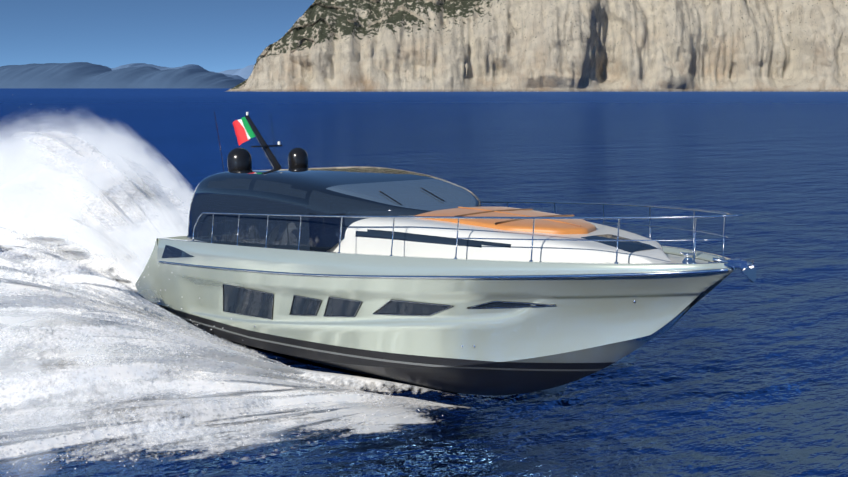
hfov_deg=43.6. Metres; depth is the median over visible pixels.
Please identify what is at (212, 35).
sky
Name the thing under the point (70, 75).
hills
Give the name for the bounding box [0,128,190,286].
rooster tail water
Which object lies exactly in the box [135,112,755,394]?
yacht
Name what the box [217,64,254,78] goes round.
hills
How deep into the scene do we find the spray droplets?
20.21 m
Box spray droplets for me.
[0,109,442,474]
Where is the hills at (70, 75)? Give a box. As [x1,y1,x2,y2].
[0,62,242,87]
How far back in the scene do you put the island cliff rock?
1894.01 m
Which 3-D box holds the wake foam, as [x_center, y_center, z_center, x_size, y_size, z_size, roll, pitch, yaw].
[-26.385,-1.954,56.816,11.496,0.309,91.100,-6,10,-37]
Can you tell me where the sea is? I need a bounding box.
[0,88,847,476]
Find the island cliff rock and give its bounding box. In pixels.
[227,0,847,91]

